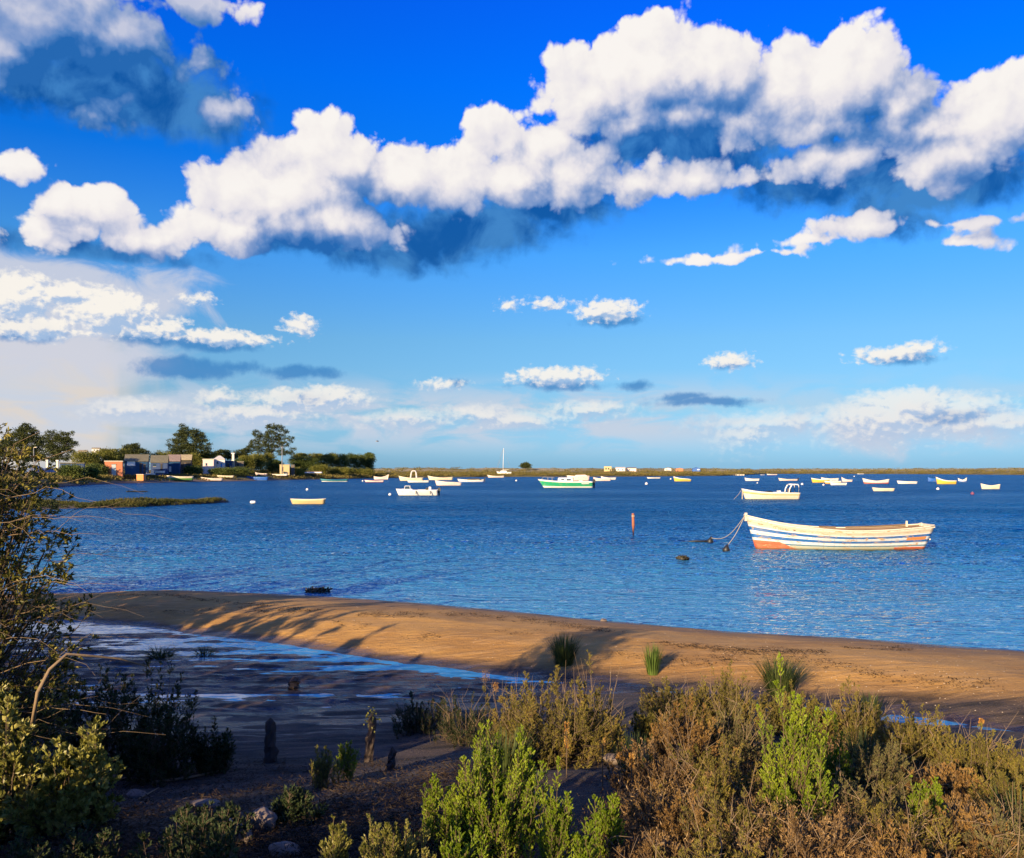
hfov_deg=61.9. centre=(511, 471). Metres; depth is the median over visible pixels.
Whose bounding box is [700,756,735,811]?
succulent shrub
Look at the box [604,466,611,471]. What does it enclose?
block house
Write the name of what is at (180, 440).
broadleaf tree
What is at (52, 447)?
broadleaf tree
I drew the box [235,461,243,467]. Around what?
grey shed
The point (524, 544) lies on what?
water
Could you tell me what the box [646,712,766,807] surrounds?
scrub bush
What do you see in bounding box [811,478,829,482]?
rowing boat
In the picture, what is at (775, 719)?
scrub bush
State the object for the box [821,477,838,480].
rowing boat
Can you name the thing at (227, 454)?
broadleaf tree
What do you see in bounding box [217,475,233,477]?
rowing boat
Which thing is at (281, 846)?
rock
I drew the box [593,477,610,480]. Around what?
rowing boat
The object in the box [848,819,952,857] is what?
scrub bush
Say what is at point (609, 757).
rock
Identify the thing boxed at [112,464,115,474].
door
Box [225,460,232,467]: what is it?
blue shed
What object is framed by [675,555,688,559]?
seaweed clump
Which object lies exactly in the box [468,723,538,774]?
grass tuft
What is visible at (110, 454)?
bush
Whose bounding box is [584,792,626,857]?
succulent shrub
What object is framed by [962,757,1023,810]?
succulent shrub
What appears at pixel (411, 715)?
scrub bush
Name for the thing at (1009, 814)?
grass tuft
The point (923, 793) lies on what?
succulent shrub
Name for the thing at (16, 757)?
leafy bush
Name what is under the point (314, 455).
bush
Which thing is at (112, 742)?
dark shrub
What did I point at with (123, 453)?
bush
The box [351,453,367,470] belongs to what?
bush
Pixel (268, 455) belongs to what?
bush
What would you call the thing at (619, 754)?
flower spike
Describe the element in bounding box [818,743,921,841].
scrub bush
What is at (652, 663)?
rush tuft
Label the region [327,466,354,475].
bush
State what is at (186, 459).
fishing hut
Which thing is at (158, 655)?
rush tuft
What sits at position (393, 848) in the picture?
succulent shrub
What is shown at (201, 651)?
rush tuft
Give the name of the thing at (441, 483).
rowing boat
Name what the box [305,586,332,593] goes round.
seaweed clump
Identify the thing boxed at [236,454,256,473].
bush
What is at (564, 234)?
sky
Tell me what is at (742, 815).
scrub bush
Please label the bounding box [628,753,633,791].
flower spike
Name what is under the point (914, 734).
scrub bush
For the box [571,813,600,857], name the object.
succulent shrub
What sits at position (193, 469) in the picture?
bush
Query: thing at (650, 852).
scrub bush
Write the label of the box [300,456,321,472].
bush
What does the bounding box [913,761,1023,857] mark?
scrub bush
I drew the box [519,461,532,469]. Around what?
broadleaf tree
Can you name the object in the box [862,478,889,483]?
rowing boat
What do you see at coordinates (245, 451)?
broadleaf tree
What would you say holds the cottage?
on the shore
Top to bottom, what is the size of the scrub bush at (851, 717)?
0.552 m
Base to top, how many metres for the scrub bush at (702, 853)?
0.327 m
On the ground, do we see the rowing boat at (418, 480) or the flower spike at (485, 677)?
the flower spike at (485, 677)
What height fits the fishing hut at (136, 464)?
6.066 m
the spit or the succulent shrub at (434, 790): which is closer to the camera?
the succulent shrub at (434, 790)
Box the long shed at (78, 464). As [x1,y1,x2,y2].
[59,462,85,473]
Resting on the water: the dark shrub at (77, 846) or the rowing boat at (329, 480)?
the rowing boat at (329, 480)
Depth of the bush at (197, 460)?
245.23 m
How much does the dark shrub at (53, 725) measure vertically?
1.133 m
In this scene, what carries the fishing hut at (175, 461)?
on the shore
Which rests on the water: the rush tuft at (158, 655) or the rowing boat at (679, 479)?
the rowing boat at (679, 479)
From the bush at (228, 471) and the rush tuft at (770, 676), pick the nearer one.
the rush tuft at (770, 676)
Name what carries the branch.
attached to the tall bush at (20, 532)
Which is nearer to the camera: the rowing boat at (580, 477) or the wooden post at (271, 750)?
the wooden post at (271, 750)
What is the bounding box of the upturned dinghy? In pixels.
[305,471,321,474]
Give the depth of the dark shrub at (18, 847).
3.39 m
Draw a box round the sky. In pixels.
[0,0,1023,469]
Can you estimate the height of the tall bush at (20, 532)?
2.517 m
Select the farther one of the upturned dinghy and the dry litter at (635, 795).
the upturned dinghy
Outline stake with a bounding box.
[631,513,634,535]
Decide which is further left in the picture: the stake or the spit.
the spit
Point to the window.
(129, 463)
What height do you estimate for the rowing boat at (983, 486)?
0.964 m
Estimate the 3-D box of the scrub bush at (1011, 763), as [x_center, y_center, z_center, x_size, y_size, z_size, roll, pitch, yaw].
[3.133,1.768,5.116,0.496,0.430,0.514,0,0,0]
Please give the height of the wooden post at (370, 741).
0.527 m
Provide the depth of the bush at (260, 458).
267.18 m
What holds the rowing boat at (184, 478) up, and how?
on the shore
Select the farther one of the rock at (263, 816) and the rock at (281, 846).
the rock at (263, 816)
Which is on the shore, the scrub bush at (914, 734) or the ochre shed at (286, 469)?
the ochre shed at (286, 469)
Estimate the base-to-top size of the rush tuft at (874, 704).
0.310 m
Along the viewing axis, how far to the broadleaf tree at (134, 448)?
244.84 m
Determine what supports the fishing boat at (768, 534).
on the water
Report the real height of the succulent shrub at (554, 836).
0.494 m
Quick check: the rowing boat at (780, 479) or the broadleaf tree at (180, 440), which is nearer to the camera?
the rowing boat at (780, 479)
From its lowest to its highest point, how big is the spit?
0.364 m
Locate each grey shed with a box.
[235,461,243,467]
[291,465,294,474]
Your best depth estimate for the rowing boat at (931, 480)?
216.07 m
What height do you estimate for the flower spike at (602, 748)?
0.299 m
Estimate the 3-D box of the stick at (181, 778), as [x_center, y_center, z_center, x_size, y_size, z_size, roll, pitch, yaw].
[-2.607,2.471,6.906,0.587,0.055,0.075,0,0,-41]
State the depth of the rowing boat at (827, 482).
180.66 m
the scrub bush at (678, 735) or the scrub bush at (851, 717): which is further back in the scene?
the scrub bush at (851, 717)
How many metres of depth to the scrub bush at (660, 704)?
7.06 m
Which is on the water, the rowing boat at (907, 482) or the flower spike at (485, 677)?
the rowing boat at (907, 482)
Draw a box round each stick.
[138,787,158,799]
[152,770,218,783]
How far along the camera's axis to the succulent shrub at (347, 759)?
6.17 m
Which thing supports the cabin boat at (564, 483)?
on the water
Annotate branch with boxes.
[30,653,146,724]
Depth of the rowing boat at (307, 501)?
68.83 m
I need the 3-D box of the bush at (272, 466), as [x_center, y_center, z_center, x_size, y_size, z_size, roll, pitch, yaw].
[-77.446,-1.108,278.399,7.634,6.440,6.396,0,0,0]
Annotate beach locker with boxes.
[136,474,145,480]
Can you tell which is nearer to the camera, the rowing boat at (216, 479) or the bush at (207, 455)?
the rowing boat at (216, 479)
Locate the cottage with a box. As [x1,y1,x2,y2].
[214,456,225,468]
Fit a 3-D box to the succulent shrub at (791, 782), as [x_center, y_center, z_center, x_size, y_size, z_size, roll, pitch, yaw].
[1.312,1.258,3.945,0.366,0.857,0.411,0,0,0]
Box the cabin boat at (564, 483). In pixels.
[538,477,595,487]
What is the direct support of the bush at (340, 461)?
on the shore
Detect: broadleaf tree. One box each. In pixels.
[0,423,45,466]
[38,429,78,471]
[121,442,152,456]
[164,423,213,455]
[210,449,237,459]
[232,447,251,457]
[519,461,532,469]
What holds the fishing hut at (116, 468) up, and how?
on the shore
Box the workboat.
[734,484,799,498]
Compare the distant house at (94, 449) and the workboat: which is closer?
the workboat
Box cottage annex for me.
[202,459,214,473]
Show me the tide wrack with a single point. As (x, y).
(777, 650)
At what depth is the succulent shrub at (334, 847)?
3.06 m
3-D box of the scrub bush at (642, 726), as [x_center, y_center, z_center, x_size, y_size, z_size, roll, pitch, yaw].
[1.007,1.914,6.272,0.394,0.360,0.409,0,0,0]
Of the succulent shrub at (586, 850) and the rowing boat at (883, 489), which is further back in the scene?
the rowing boat at (883, 489)
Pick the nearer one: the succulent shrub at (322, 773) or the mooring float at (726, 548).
the succulent shrub at (322, 773)
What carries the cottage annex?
on the shore
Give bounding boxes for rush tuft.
[131,644,186,658]
[189,645,221,655]
[545,632,584,665]
[643,642,663,675]
[742,652,816,695]
[860,690,889,717]
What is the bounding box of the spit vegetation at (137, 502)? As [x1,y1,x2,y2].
[0,497,227,507]
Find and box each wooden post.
[263,717,278,762]
[363,706,381,761]
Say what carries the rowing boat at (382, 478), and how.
on the water
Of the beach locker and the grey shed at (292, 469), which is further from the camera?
the grey shed at (292, 469)
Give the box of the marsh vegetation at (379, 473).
[2,467,1023,488]
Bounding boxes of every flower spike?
[482,669,489,717]
[493,682,498,717]
[564,721,568,777]
[599,737,605,788]
[615,751,624,790]
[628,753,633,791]
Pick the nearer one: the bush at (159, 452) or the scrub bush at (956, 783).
the scrub bush at (956, 783)
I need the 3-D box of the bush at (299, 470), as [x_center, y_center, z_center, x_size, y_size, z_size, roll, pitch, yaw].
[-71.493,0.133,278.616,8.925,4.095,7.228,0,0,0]
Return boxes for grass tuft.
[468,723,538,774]
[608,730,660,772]
[838,724,893,765]
[963,778,1023,833]
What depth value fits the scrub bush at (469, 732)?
7.95 m
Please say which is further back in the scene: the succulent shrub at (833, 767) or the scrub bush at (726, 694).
the scrub bush at (726, 694)
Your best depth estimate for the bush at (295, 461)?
297.10 m
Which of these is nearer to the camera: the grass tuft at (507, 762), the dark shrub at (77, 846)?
the dark shrub at (77, 846)
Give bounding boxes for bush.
[0,422,171,788]
[0,688,42,843]
[0,715,126,842]
[55,463,88,481]
[68,450,102,465]
[85,462,110,474]
[85,464,101,480]
[92,446,122,464]
[111,447,131,471]
[149,450,175,468]
[182,464,204,474]
[188,452,203,467]
[196,451,218,472]
[204,466,236,475]
[232,466,252,475]
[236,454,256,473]
[249,452,267,472]
[258,452,276,473]
[262,458,283,473]
[287,454,305,470]
[290,466,303,474]
[293,452,308,471]
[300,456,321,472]
[308,453,321,470]
[309,463,330,474]
[315,453,336,471]
[327,452,338,471]
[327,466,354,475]
[332,453,351,468]
[345,452,362,468]
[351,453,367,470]
[352,467,374,475]
[361,453,376,470]
[390,684,450,738]
[421,681,505,748]
[480,671,549,751]
[489,665,616,769]
[550,649,630,757]
[600,727,716,802]
[600,828,706,857]
[616,759,736,846]
[624,711,668,751]
[637,675,719,727]
[639,692,737,772]
[645,821,785,857]
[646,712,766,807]
[677,769,797,857]
[680,659,789,729]
[702,670,776,781]
[719,791,874,857]
[759,679,845,742]
[817,675,895,747]
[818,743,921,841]
[842,735,928,802]
[843,779,962,857]
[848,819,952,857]
[864,700,958,767]
[901,750,1001,813]
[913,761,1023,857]
[921,713,1020,783]
[949,784,1023,857]
[979,736,1023,795]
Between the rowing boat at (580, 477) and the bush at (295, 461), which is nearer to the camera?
the rowing boat at (580, 477)
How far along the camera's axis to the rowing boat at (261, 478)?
239.46 m
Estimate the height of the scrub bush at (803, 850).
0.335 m
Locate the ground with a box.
[0,590,1023,857]
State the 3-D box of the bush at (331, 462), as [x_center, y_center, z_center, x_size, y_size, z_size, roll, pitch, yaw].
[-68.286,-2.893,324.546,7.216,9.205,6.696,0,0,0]
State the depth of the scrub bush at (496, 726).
6.66 m
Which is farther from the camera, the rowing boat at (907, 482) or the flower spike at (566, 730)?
the rowing boat at (907, 482)
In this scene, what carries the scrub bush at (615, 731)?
on the ground
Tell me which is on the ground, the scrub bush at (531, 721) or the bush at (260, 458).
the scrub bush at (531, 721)
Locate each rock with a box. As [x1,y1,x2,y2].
[126,789,146,796]
[190,798,220,807]
[234,828,252,845]
[250,806,277,832]
[268,841,300,857]
[601,753,622,764]
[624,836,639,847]
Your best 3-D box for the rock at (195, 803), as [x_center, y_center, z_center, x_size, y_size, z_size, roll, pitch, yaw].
[-1.861,2.019,5.177,0.196,0.050,0.133,0,0,0]
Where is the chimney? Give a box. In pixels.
[231,453,234,467]
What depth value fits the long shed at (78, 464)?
173.92 m
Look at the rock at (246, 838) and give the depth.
3.74 m
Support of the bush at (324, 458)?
on the shore
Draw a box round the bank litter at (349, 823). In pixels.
[0,754,540,857]
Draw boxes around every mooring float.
[684,536,713,542]
[722,544,729,551]
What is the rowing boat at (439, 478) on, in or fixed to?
on the water
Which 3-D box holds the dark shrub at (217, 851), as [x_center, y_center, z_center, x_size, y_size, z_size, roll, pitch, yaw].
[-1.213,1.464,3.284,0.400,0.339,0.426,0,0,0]
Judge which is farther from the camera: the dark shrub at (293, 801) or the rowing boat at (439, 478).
the rowing boat at (439, 478)
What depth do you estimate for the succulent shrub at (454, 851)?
3.00 m
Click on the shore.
(68, 483)
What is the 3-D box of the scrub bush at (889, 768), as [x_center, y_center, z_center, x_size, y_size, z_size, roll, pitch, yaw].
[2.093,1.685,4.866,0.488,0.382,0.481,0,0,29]
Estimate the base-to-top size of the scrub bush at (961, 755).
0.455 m
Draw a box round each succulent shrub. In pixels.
[309,744,341,790]
[318,814,353,857]
[332,740,359,780]
[358,813,436,857]
[420,773,441,839]
[422,719,549,857]
[439,825,488,857]
[516,724,536,834]
[534,756,576,857]
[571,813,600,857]
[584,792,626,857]
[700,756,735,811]
[756,652,838,829]
[813,712,857,790]
[906,775,949,836]
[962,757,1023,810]
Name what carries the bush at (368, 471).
on the shore
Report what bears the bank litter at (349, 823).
on the ground
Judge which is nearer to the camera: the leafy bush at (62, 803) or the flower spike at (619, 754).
the leafy bush at (62, 803)
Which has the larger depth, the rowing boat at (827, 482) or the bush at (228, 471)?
the bush at (228, 471)
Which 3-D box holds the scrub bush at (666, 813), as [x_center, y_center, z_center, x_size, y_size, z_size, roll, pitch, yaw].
[0.785,1.482,3.765,0.580,0.333,0.580,0,0,-38]
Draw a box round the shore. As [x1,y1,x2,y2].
[9,468,1023,488]
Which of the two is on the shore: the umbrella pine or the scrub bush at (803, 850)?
the umbrella pine
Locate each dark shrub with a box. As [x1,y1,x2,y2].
[0,622,82,737]
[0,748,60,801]
[0,829,49,857]
[33,819,134,857]
[42,663,160,774]
[107,654,205,786]
[129,799,240,857]
[159,805,255,855]
[189,716,236,776]
[269,783,327,827]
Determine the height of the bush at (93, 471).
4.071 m
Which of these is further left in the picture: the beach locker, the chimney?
the beach locker
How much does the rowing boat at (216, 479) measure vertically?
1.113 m
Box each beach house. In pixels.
[615,467,624,470]
[626,467,635,471]
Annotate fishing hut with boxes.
[104,461,123,477]
[124,454,149,475]
[150,455,168,474]
[168,454,181,474]
[181,454,192,473]
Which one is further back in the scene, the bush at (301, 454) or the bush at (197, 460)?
the bush at (301, 454)
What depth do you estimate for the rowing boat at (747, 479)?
235.09 m
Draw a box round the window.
[127,461,134,465]
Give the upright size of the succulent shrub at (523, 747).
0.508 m
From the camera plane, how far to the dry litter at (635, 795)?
3.73 m
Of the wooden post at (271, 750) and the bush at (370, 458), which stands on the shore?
the bush at (370, 458)
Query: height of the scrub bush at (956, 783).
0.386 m
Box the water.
[0,474,1023,730]
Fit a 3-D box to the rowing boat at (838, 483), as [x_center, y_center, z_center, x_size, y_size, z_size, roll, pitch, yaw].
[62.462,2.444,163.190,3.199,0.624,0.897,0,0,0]
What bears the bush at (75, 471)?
on the shore
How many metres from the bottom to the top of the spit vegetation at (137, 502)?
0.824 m
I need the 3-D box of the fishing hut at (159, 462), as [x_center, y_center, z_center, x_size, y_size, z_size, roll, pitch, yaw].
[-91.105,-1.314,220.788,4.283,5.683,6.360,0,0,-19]
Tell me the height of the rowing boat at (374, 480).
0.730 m
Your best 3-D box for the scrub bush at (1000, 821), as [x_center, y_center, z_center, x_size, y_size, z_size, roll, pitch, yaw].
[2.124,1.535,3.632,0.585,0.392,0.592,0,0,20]
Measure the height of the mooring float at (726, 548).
0.307 m
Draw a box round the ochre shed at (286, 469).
[279,464,289,474]
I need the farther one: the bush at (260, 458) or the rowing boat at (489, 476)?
the rowing boat at (489, 476)
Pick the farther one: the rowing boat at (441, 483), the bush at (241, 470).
the bush at (241, 470)
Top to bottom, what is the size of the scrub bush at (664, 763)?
0.400 m
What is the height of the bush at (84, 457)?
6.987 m
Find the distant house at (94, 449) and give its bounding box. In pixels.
[91,447,100,452]
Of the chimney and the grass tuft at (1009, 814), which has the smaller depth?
the grass tuft at (1009, 814)
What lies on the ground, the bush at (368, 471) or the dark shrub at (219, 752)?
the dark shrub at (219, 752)
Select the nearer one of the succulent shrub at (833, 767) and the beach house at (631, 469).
the succulent shrub at (833, 767)
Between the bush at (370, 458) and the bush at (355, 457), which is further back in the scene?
the bush at (370, 458)
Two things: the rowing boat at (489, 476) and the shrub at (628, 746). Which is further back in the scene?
the rowing boat at (489, 476)
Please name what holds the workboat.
on the water
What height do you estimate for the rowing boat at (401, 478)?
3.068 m
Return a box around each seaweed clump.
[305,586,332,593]
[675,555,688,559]
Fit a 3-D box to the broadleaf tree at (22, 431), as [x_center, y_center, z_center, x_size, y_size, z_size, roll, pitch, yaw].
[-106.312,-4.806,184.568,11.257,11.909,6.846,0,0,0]
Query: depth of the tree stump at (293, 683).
10.33 m
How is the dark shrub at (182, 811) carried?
on the ground
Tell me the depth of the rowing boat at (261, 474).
249.14 m
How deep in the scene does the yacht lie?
406.44 m
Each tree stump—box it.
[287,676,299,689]
[385,747,396,769]
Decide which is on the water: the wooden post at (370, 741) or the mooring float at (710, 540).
the mooring float at (710, 540)
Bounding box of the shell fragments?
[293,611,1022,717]
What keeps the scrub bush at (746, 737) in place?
on the ground
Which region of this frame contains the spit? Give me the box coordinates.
[10,500,228,508]
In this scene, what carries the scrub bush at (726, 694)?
on the ground
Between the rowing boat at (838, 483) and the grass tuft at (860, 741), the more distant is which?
the rowing boat at (838, 483)
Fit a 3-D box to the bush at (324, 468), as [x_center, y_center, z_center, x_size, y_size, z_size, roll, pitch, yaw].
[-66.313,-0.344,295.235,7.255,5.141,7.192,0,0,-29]
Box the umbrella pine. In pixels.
[246,423,296,456]
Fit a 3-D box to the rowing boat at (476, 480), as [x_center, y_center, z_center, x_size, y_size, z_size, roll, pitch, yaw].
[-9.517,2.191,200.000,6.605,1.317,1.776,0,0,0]
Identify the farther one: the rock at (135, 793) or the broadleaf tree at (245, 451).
the broadleaf tree at (245, 451)
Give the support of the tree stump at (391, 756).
on the ground
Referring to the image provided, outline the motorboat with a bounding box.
[396,486,440,495]
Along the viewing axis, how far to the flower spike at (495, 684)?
8.38 m
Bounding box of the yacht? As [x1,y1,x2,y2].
[496,448,510,473]
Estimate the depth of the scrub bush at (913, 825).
3.58 m
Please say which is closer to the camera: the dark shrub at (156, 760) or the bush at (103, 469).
the dark shrub at (156, 760)
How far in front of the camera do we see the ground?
10.74 m
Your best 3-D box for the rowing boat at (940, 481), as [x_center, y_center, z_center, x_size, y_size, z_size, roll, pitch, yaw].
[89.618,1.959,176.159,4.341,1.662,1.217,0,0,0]
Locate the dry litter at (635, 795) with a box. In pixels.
[571,730,1023,857]
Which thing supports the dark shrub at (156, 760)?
on the ground
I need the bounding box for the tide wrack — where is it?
[72,592,998,691]
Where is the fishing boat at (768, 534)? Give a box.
[744,513,934,549]
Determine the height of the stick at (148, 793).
0.135 m
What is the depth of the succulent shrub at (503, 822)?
3.51 m
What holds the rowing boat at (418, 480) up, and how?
on the water
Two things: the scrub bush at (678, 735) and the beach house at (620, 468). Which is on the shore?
the beach house at (620, 468)
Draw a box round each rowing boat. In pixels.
[154,470,164,473]
[166,475,193,480]
[201,477,222,480]
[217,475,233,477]
[247,476,267,480]
[255,472,266,475]
[290,498,325,503]
[321,479,347,481]
[365,480,383,481]
[374,474,388,479]
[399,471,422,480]
[407,480,428,481]
[428,476,452,479]
[435,480,461,485]
[458,478,484,482]
[487,475,503,477]
[567,475,589,480]
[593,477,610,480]
[673,476,690,480]
[745,478,758,480]
[778,478,798,480]
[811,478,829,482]
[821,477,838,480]
[825,481,841,483]
[830,482,846,484]
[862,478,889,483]
[872,487,894,490]
[897,481,917,483]
[928,477,936,481]
[936,477,956,483]
[980,483,999,488]
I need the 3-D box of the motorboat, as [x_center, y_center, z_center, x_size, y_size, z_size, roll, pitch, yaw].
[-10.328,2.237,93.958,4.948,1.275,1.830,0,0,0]
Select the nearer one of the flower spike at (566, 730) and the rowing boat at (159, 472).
the flower spike at (566, 730)
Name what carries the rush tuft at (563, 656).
on the ground

